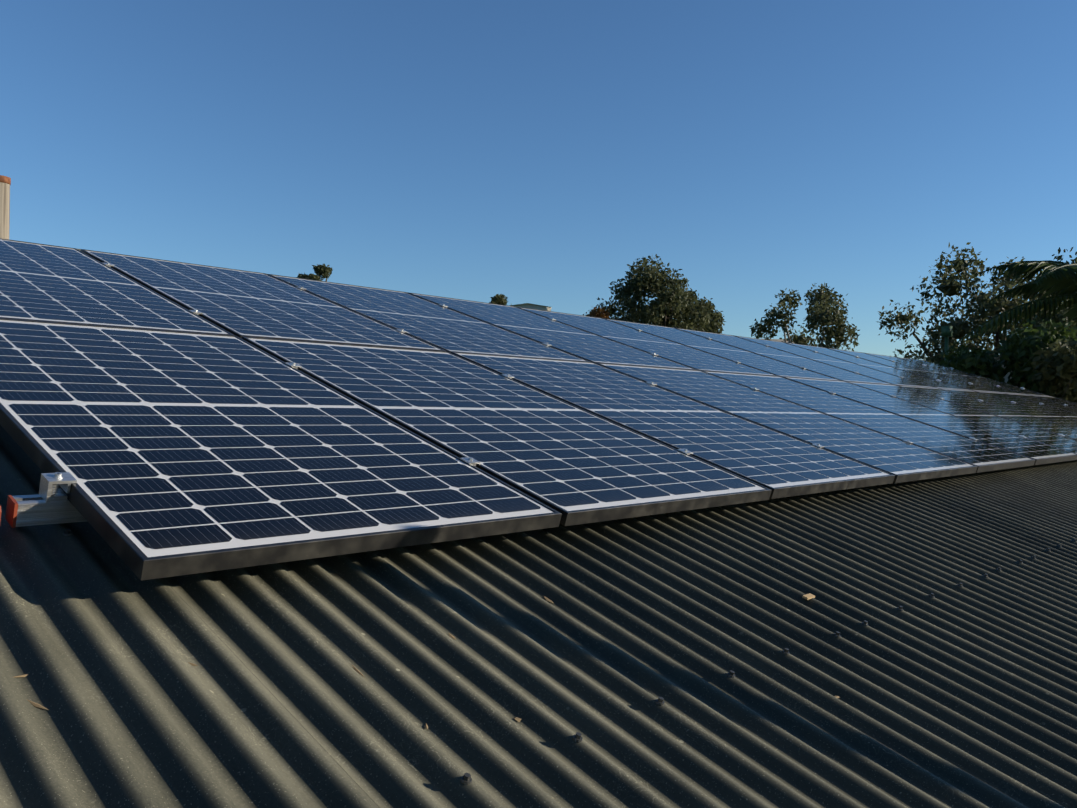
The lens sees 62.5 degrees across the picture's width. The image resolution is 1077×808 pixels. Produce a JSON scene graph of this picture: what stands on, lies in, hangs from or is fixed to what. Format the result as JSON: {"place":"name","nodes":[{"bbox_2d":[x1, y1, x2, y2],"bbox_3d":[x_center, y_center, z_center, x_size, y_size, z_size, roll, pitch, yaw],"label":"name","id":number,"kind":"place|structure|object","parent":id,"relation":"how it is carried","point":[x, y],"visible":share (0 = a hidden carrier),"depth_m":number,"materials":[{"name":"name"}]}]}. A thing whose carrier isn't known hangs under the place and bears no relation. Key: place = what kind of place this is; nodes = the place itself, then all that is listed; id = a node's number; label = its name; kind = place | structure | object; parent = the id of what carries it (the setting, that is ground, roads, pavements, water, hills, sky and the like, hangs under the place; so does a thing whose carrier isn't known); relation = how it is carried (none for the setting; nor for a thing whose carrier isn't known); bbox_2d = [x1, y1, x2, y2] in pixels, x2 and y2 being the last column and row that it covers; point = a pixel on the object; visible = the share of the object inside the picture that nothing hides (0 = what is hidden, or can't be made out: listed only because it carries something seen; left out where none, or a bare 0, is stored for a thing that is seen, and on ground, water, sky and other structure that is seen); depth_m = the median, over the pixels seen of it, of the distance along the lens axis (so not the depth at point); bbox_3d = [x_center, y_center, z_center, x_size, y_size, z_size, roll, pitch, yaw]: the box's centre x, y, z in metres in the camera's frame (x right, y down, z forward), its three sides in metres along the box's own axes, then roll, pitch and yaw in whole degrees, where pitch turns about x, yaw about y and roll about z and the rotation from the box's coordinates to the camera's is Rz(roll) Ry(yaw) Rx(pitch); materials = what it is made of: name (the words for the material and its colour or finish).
{"place":"outdoors","nodes":[
{"label":"outdoors","id":0,"kind":"place"},
{"bbox_2d":[0,0,1076,359],"label":"sky","id":1,"kind":"structure","parent":0,"point":[523,151],"materials":[{"name":"blue"}]},
{"label":"ground","id":2,"kind":"structure","parent":0,"visible":0},
{"bbox_2d":[0,175,10,238],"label":"chimney","id":3,"kind":"object","parent":2,"relation":"on","point":[5,182],"visible":0.25,"depth_m":14.94,"materials":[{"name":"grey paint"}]},
{"bbox_2d":[296,264,332,281],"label":"tree","id":4,"kind":"object","parent":2,"relation":"on","point":[323,271],"visible":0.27,"depth_m":59.50,"materials":[{"name":"green plant"}]},
{"bbox_2d":[489,294,507,304],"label":"tree","id":5,"kind":"object","parent":2,"relation":"on","point":[500,299],"visible":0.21,"depth_m":57.34,"materials":[{"name":"green plant"}]},
{"bbox_2d":[509,303,550,310],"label":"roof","id":6,"kind":"structure","parent":2,"relation":"on","point":[535,306],"depth_m":68.72,"materials":[{"name":"white paint"}]},
{"bbox_2d":[583,305,621,319],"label":"autumn tree","id":7,"kind":"object","parent":2,"relation":"on","point":[599,312],"visible":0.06,"depth_m":48.63,"materials":[{"name":"orange plant"}]},
{"bbox_2d":[597,254,715,331],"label":"tree cluster","id":8,"kind":"object","parent":2,"relation":"on","point":[644,280],"visible":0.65,"depth_m":50.04,"materials":[{"name":"green plant"}]},
{"bbox_2d":[649,288,725,333],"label":"tree cluster","id":9,"kind":"object","parent":2,"relation":"on","point":[714,325],"visible":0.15,"depth_m":53.76,"materials":[{"name":"green plant"}]},
{"bbox_2d":[749,282,859,350],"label":"open gum tree","id":10,"kind":"object","parent":2,"relation":"on","point":[820,311],"visible":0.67,"depth_m":41.02,"materials":[{"name":"green plant"}]},
{"bbox_2d":[941,326,952,359],"bbox_3d":[10.006,1.002,21.806,0.200,5.826,0.200,1,0,43],"label":"garden post","id":11,"kind":"object","parent":2,"relation":"on","point":[946,332],"visible":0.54,"depth_m":21.78,"materials":[{"name":"paint"}]},
{"bbox_2d":[877,242,1038,364],"bbox_3d":[18.685,-1.258,37.544,8.024,11.383,8.048,1,0,43],"label":"tree","id":12,"kind":"object","parent":2,"relation":"on","point":[950,285],"visible":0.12,"depth_m":37.33,"materials":[{"name":"green plant"}]},
{"bbox_2d":[922,270,1076,363],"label":"tree","id":13,"kind":"object","parent":2,"relation":"on","point":[962,327],"visible":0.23,"depth_m":34.94,"materials":[{"name":"green plant"}]},
{"bbox_2d":[989,354,1011,382],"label":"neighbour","id":14,"kind":"structure","parent":2,"relation":"on","point":[1006,375],"depth_m":23.01,"materials":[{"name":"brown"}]},
{"bbox_2d":[939,316,1076,396],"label":"shrub","id":15,"kind":"object","parent":2,"relation":"on","point":[1019,347],"visible":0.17,"depth_m":17.67,"materials":[{"name":"green plant"}]},
{"bbox_2d":[940,260,1076,356],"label":"palm","id":16,"kind":"object","parent":2,"relation":"on","point":[1057,278],"visible":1,"depth_m":13.77,"materials":[{"name":"green plant"}]},
{"bbox_2d":[1021,336,1076,402],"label":"shrub","id":17,"kind":"object","parent":2,"relation":"on","point":[1055,365],"visible":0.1,"depth_m":16.57,"materials":[{"name":"green plant"}]},
{"bbox_2d":[1034,247,1076,339],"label":"tree","id":18,"kind":"object","parent":2,"relation":"on","point":[1072,262],"visible":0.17,"depth_m":29.96,"materials":[{"name":"green plant"}]},
{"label":"house walls with fascia and gutter","id":19,"kind":"object","parent":2,"relation":"on","visible":0},
{"bbox_2d":[0,425,1076,807],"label":"corrugated roof sheet","id":20,"kind":"object","parent":19,"relation":"on","point":[952,695],"visible":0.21,"depth_m":1.60,"materials":[{"name":"paint"}]},
{"bbox_2d":[13,494,86,526],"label":"mounting rails","id":21,"kind":"object","parent":20,"relation":"on","point":[36,509],"visible":0.02,"depth_m":1.63,"materials":[{"name":"metal"}]},
{"bbox_2d":[0,495,17,527],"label":"rail end caps","id":22,"kind":"object","parent":21,"relation":"attached to","point":[11,511],"visible":1,"depth_m":1.59,"materials":[{"name":"red plastic"}]},
{"bbox_2d":[0,238,234,335],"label":"solar panel","id":23,"kind":"object","parent":21,"relation":"on","point":[47,283],"visible":0.98,"depth_m":3.37,"materials":[{"name":"blue glass"}]},
{"bbox_2d":[80,249,446,351],"bbox_3d":[-1.347,-0.488,4.208,1.696,0.035,1.000,24,15,41],"label":"solar panel","id":24,"kind":"object","parent":21,"relation":"on","point":[239,303],"visible":0.94,"depth_m":4.07,"materials":[{"name":"blue glass"}]},
{"bbox_2d":[0,318,561,580],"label":"solar panel","id":25,"kind":"object","parent":21,"relation":"on","point":[174,453],"visible":1,"depth_m":2.04,"materials":[{"name":"blue glass"}]},
{"bbox_2d":[268,274,590,361],"bbox_3d":[-0.646,-0.473,4.947,1.696,0.035,1.000,24,15,41],"label":"solar panel","id":26,"kind":"object","parent":21,"relation":"on","point":[442,327],"visible":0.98,"depth_m":4.84,"materials":[{"name":"blue glass"}]},
{"bbox_2d":[242,336,771,525],"bbox_3d":[-0.172,0.031,3.084,1.696,0.035,1.000,24,15,41],"label":"solar panel","id":27,"kind":"object","parent":21,"relation":"on","point":[573,464],"visible":1,"depth_m":2.87,"materials":[{"name":"blue glass"}]},
{"bbox_2d":[39,367,1024,502],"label":"end clamps","id":28,"kind":"object","parent":21,"relation":"attached to","point":[49,490],"visible":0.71,"depth_m":1.64,"materials":[{"name":"metal"}]},
{"bbox_2d":[408,292,696,369],"bbox_3d":[0.057,-0.459,5.686,1.696,0.035,1.000,24,15,41],"label":"solar panel","id":29,"kind":"object","parent":21,"relation":"on","point":[585,345],"visible":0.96,"depth_m":5.59,"materials":[{"name":"blue glass"}]},
{"bbox_2d":[103,262,1065,465],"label":"clamps","id":30,"kind":"object","parent":21,"relation":"attached to","point":[471,460],"visible":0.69,"depth_m":3.87,"materials":[{"name":"metal"}]},
{"bbox_2d":[518,307,777,375],"bbox_3d":[0.759,-0.445,6.427,1.000,0.035,1.696,1,17,-47],"label":"solar panel","id":31,"kind":"object","parent":21,"relation":"on","point":[694,358],"visible":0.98,"depth_m":6.35,"materials":[{"name":"blue glass"}]},
{"bbox_2d":[451,352,894,498],"bbox_3d":[0.527,0.044,3.825,1.696,0.035,1.000,24,15,41],"label":"solar panel","id":32,"kind":"object","parent":21,"relation":"on","point":[779,464],"visible":0.98,"depth_m":3.65,"materials":[{"name":"blue glass"}]},
{"bbox_2d":[603,318,841,380],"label":"solar panel","id":33,"kind":"object","parent":21,"relation":"on","point":[751,359],"visible":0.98,"depth_m":7.10,"materials":[{"name":"blue glass"}]},
{"bbox_2d":[676,328,893,384],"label":"solar panel","id":34,"kind":"object","parent":21,"relation":"on","point":[796,360],"visible":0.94,"depth_m":7.85,"materials":[{"name":"blue glass"}]},
{"bbox_2d":[596,363,977,482],"bbox_3d":[1.232,0.059,4.566,1.000,0.035,1.696,1,17,-46],"label":"solar panel","id":35,"kind":"object","parent":21,"relation":"on","point":[901,460],"visible":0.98,"depth_m":4.42,"materials":[{"name":"blue glass"}]},
{"bbox_2d":[733,335,935,387],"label":"solar panel","id":36,"kind":"object","parent":21,"relation":"on","point":[847,365],"visible":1,"depth_m":8.60,"materials":[{"name":"blue glass"}]},
{"bbox_2d":[701,370,1034,472],"bbox_3d":[1.931,0.073,5.304,1.696,0.035,1.000,24,15,41],"label":"solar panel","id":37,"kind":"object","parent":21,"relation":"on","point":[983,457],"visible":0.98,"depth_m":5.18,"materials":[{"name":"blue glass"}]},
{"bbox_2d":[784,342,971,390],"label":"solar panel","id":38,"kind":"object","parent":21,"relation":"on","point":[886,369],"visible":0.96,"depth_m":9.35,"materials":[{"name":"blue glass"}]},
{"bbox_2d":[828,348,1001,392],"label":"solar panel","id":39,"kind":"object","parent":21,"relation":"on","point":[945,379],"visible":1,"depth_m":10.09,"materials":[{"name":"blue glass"}]},
{"bbox_2d":[782,376,1076,464],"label":"solar panel","id":40,"kind":"object","parent":21,"relation":"on","point":[1040,453],"visible":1,"depth_m":5.93,"materials":[{"name":"blue glass"}]},
{"bbox_2d":[866,353,1027,394],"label":"solar panel","id":41,"kind":"object","parent":21,"relation":"on","point":[953,375],"visible":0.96,"depth_m":10.84,"materials":[{"name":"blue glass"}]},
{"bbox_2d":[846,381,1076,453],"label":"solar panel","id":42,"kind":"object","parent":21,"relation":"on","point":[1007,425],"visible":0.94,"depth_m":6.77,"materials":[{"name":"blue glass"}]},
{"bbox_2d":[897,357,1048,395],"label":"solar panel","id":43,"kind":"object","parent":21,"relation":"on","point":[983,379],"visible":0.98,"depth_m":11.58,"materials":[{"name":"blue glass"}]},
{"bbox_2d":[897,385,1076,439],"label":"solar panel","id":44,"kind":"object","parent":21,"relation":"on","point":[1030,420],"visible":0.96,"depth_m":7.61,"materials":[{"name":"blue glass"}]},
{"bbox_2d":[940,388,1076,428],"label":"solar panel","id":45,"kind":"object","parent":21,"relation":"on","point":[1047,416],"visible":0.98,"depth_m":8.44,"materials":[{"name":"blue glass"}]},
{"bbox_2d":[976,391,1076,420],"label":"solar panel","id":46,"kind":"object","parent":21,"relation":"on","point":[1043,407],"visible":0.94,"depth_m":9.26,"materials":[{"name":"blue glass"}]},
{"bbox_2d":[1006,393,1076,413],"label":"solar panel","id":47,"kind":"object","parent":21,"relation":"on","point":[1051,403],"visible":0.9,"depth_m":10.07,"materials":[{"name":"blue glass"}]},
{"bbox_2d":[1032,395,1076,407],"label":"solar panel","id":48,"kind":"object","parent":21,"relation":"on","point":[1062,401],"visible":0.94,"depth_m":10.87,"materials":[{"name":"glass"}]},
{"bbox_2d":[14,596,840,728],"bbox_3d":[2.373,0.743,3.064,2.148,0.020,7.258,23,15,41],"label":"roof debris","id":49,"kind":"object","parent":20,"relation":"on","point":[193,664],"visible":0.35,"depth_m":1.36,"materials":[{"name":"brown plant"}]},
{"bbox_2d":[63,529,1076,784],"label":"roof screws","id":50,"kind":"object","parent":20,"relation":"on","point":[467,779],"visible":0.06,"depth_m":1.71,"materials":[{"name":"grey paint"}]},
{"bbox_2d":[802,593,814,599],"bbox_3d":[0.685,0.488,2.248,0.015,0.005,0.040,24,15,41],"label":"leaf","id":51,"kind":"object","parent":20,"relation":"on","point":[808,596],"visible":0.86,"depth_m":2.24,"materials":[{"name":"beige plant"}]}
]}

